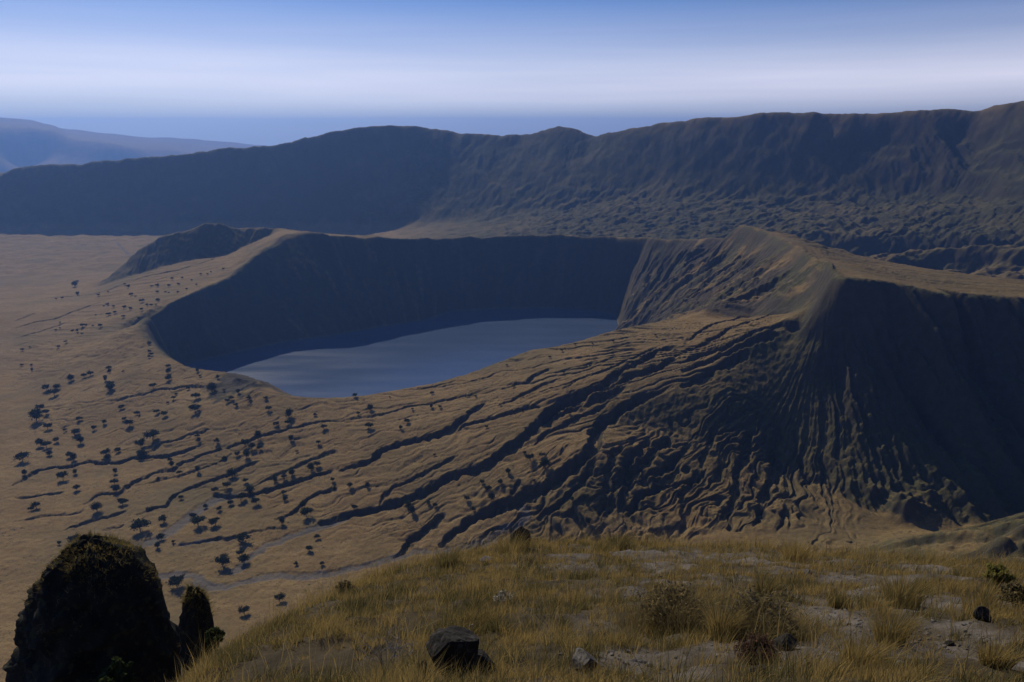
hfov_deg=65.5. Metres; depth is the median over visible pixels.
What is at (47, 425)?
acacia tree
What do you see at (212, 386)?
bushy tree
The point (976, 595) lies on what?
grass tussock
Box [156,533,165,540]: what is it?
acacia tree
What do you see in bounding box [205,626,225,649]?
bush
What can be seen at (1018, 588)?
bush
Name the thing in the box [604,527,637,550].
grass tussock
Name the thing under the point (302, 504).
bushy tree
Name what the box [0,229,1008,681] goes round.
ground
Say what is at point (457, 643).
boulder
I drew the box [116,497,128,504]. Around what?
acacia tree
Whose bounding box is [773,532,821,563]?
grass tussock
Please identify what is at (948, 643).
stone
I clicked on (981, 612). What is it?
boulder
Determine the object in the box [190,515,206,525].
acacia tree
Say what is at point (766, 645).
shrub
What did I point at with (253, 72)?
sky
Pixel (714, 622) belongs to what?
grass tussock
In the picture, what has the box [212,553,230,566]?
acacia tree
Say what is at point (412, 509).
bushy tree
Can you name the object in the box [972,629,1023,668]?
grass tussock
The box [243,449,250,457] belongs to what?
bushy tree
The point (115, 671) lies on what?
bush
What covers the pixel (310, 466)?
bushy tree
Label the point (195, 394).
acacia tree
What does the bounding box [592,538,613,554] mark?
grass tussock
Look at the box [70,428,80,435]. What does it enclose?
acacia tree
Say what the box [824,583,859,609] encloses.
grass tussock
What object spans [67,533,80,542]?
acacia tree
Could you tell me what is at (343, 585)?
bush
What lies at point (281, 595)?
acacia tree
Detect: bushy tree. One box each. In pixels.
[26,408,42,420]
[45,449,52,455]
[67,373,74,379]
[69,453,77,458]
[76,435,83,442]
[89,501,101,510]
[103,453,110,459]
[111,485,120,490]
[136,448,147,459]
[154,541,159,547]
[206,382,216,391]
[225,468,237,476]
[238,553,249,563]
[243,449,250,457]
[245,484,254,494]
[254,430,261,438]
[278,517,284,522]
[284,408,292,417]
[288,468,294,475]
[298,499,306,507]
[305,462,314,470]
[404,499,410,506]
[408,505,414,513]
[488,493,494,499]
[539,458,550,467]
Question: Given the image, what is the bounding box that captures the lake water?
[186,308,617,397]
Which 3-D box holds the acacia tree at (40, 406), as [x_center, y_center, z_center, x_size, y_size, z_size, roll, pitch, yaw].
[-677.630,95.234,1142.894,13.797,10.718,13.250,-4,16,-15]
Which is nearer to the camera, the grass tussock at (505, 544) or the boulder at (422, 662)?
the boulder at (422, 662)
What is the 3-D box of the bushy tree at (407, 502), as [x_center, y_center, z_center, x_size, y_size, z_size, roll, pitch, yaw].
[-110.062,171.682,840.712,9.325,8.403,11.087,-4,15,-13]
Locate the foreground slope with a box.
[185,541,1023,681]
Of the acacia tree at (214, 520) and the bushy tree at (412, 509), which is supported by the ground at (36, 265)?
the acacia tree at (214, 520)
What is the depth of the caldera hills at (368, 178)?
3058.55 m
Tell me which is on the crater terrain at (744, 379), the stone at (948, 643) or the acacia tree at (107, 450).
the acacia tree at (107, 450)
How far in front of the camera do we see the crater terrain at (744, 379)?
975.36 m
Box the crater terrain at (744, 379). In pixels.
[0,223,1023,546]
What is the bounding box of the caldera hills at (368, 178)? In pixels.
[0,101,1023,232]
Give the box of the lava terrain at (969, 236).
[52,191,1023,293]
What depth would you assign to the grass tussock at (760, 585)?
23.45 m
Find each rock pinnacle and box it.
[2,529,182,681]
[177,581,216,679]
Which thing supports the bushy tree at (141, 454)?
on the crater terrain at (744, 379)
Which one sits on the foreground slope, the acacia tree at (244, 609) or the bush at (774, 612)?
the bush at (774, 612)
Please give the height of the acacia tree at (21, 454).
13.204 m
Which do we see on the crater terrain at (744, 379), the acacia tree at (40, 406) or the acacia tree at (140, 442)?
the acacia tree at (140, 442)
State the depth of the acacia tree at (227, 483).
893.78 m
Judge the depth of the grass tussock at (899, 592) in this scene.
19.57 m
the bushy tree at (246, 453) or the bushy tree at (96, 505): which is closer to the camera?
the bushy tree at (96, 505)
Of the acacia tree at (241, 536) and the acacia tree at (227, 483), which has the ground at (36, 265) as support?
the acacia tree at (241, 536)
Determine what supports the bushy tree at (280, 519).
on the crater terrain at (744, 379)
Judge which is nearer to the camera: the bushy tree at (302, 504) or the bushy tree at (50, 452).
the bushy tree at (302, 504)
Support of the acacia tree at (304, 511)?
on the crater terrain at (744, 379)
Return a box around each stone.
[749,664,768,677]
[944,640,954,645]
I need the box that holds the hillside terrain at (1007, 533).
[797,512,1023,563]
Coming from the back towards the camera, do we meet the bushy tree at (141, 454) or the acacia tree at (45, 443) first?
the acacia tree at (45, 443)
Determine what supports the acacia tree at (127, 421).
on the crater terrain at (744, 379)
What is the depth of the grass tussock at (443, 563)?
32.75 m
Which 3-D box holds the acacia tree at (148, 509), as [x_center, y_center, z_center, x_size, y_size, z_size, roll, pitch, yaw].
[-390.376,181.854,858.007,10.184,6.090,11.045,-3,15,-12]
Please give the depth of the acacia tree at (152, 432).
1013.68 m
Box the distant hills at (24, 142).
[0,117,266,172]
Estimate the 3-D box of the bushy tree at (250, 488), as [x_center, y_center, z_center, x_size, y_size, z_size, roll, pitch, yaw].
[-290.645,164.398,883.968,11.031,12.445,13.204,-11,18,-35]
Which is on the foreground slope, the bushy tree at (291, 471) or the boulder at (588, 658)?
the boulder at (588, 658)
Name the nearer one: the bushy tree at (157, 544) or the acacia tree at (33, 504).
the bushy tree at (157, 544)
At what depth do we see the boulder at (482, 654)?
10.86 m
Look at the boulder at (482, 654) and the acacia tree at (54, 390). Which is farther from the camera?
the acacia tree at (54, 390)
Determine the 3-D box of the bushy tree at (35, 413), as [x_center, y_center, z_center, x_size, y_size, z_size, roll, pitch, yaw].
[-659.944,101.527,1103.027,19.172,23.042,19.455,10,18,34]
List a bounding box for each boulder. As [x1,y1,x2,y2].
[419,660,428,679]
[426,625,478,678]
[477,649,495,674]
[493,589,513,605]
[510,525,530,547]
[572,647,598,671]
[772,633,796,650]
[972,606,990,621]
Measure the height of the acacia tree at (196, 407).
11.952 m
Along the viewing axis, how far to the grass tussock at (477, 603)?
20.23 m
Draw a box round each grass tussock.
[429,545,466,570]
[458,592,495,612]
[488,522,537,553]
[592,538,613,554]
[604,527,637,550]
[639,616,674,637]
[693,584,761,641]
[751,567,782,596]
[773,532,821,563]
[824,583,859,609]
[824,622,913,671]
[859,591,937,645]
[866,559,950,610]
[947,575,1022,614]
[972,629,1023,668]
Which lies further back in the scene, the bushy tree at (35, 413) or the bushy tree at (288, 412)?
the bushy tree at (35, 413)
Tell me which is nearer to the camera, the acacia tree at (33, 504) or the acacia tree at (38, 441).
the acacia tree at (33, 504)
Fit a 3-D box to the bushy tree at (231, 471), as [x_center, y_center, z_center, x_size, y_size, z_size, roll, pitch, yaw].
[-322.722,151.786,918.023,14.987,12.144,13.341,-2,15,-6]
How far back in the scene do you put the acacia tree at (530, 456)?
868.34 m
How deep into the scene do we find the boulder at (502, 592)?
21.13 m
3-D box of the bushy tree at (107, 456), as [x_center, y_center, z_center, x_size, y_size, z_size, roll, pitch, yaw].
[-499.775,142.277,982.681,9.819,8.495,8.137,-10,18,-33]
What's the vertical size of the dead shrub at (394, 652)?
0.870 m
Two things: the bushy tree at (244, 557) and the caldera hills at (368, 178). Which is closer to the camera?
the bushy tree at (244, 557)
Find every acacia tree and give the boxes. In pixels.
[12,451,30,460]
[30,501,40,508]
[34,403,44,408]
[34,438,42,445]
[41,384,49,389]
[41,441,51,447]
[42,422,52,427]
[47,387,59,395]
[56,471,67,479]
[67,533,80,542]
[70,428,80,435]
[100,448,110,453]
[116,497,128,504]
[122,419,134,425]
[128,517,150,530]
[133,438,144,446]
[142,429,159,439]
[145,506,154,511]
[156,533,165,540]
[158,514,166,521]
[166,574,184,586]
[186,404,201,409]
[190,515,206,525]
[191,392,200,396]
[208,517,219,525]
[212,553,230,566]
[222,481,230,487]
[235,532,250,542]
[236,492,246,499]
[238,605,250,613]
[241,438,248,444]
[250,497,260,502]
[274,592,285,601]
[300,507,313,516]
[525,453,534,458]
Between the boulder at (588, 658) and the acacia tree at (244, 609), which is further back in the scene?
the acacia tree at (244, 609)
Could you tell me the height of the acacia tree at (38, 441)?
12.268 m
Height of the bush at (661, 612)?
2.303 m
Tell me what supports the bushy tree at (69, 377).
on the crater terrain at (744, 379)
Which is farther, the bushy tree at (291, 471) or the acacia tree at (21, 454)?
the acacia tree at (21, 454)
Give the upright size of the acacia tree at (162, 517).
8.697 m
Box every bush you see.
[94,656,135,681]
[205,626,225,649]
[335,579,357,593]
[598,571,756,638]
[699,580,854,645]
[982,562,1016,584]
[994,581,1023,607]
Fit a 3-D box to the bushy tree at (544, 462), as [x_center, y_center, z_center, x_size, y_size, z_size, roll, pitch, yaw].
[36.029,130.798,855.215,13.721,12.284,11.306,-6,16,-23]
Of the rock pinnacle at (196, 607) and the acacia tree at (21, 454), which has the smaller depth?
the rock pinnacle at (196, 607)
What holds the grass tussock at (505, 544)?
on the foreground slope
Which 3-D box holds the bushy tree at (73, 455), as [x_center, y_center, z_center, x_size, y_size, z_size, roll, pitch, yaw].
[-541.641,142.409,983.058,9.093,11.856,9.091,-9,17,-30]
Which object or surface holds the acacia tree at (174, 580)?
on the ground at (36, 265)
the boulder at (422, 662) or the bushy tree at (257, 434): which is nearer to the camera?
the boulder at (422, 662)
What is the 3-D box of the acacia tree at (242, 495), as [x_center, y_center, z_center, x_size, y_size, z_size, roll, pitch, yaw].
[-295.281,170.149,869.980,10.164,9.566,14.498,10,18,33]
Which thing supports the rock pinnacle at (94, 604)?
on the foreground slope
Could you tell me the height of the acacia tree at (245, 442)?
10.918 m
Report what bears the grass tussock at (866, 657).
on the foreground slope
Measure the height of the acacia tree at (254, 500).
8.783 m
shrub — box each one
[358,622,420,670]
[733,631,785,664]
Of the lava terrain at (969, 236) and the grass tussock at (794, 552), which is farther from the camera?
the lava terrain at (969, 236)
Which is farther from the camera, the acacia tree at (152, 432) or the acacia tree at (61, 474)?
the acacia tree at (152, 432)
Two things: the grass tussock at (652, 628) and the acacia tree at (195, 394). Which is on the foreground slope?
the grass tussock at (652, 628)
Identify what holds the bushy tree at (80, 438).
on the ground at (36, 265)
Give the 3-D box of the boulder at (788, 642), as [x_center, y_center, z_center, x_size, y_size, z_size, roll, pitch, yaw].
[4.264,4.724,12.426,0.373,0.243,0.255,2,15,7]
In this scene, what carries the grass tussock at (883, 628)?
on the foreground slope
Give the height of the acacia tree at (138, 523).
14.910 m
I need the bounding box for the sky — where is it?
[0,0,1023,145]
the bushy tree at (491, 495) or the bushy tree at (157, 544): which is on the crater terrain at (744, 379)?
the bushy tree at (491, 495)

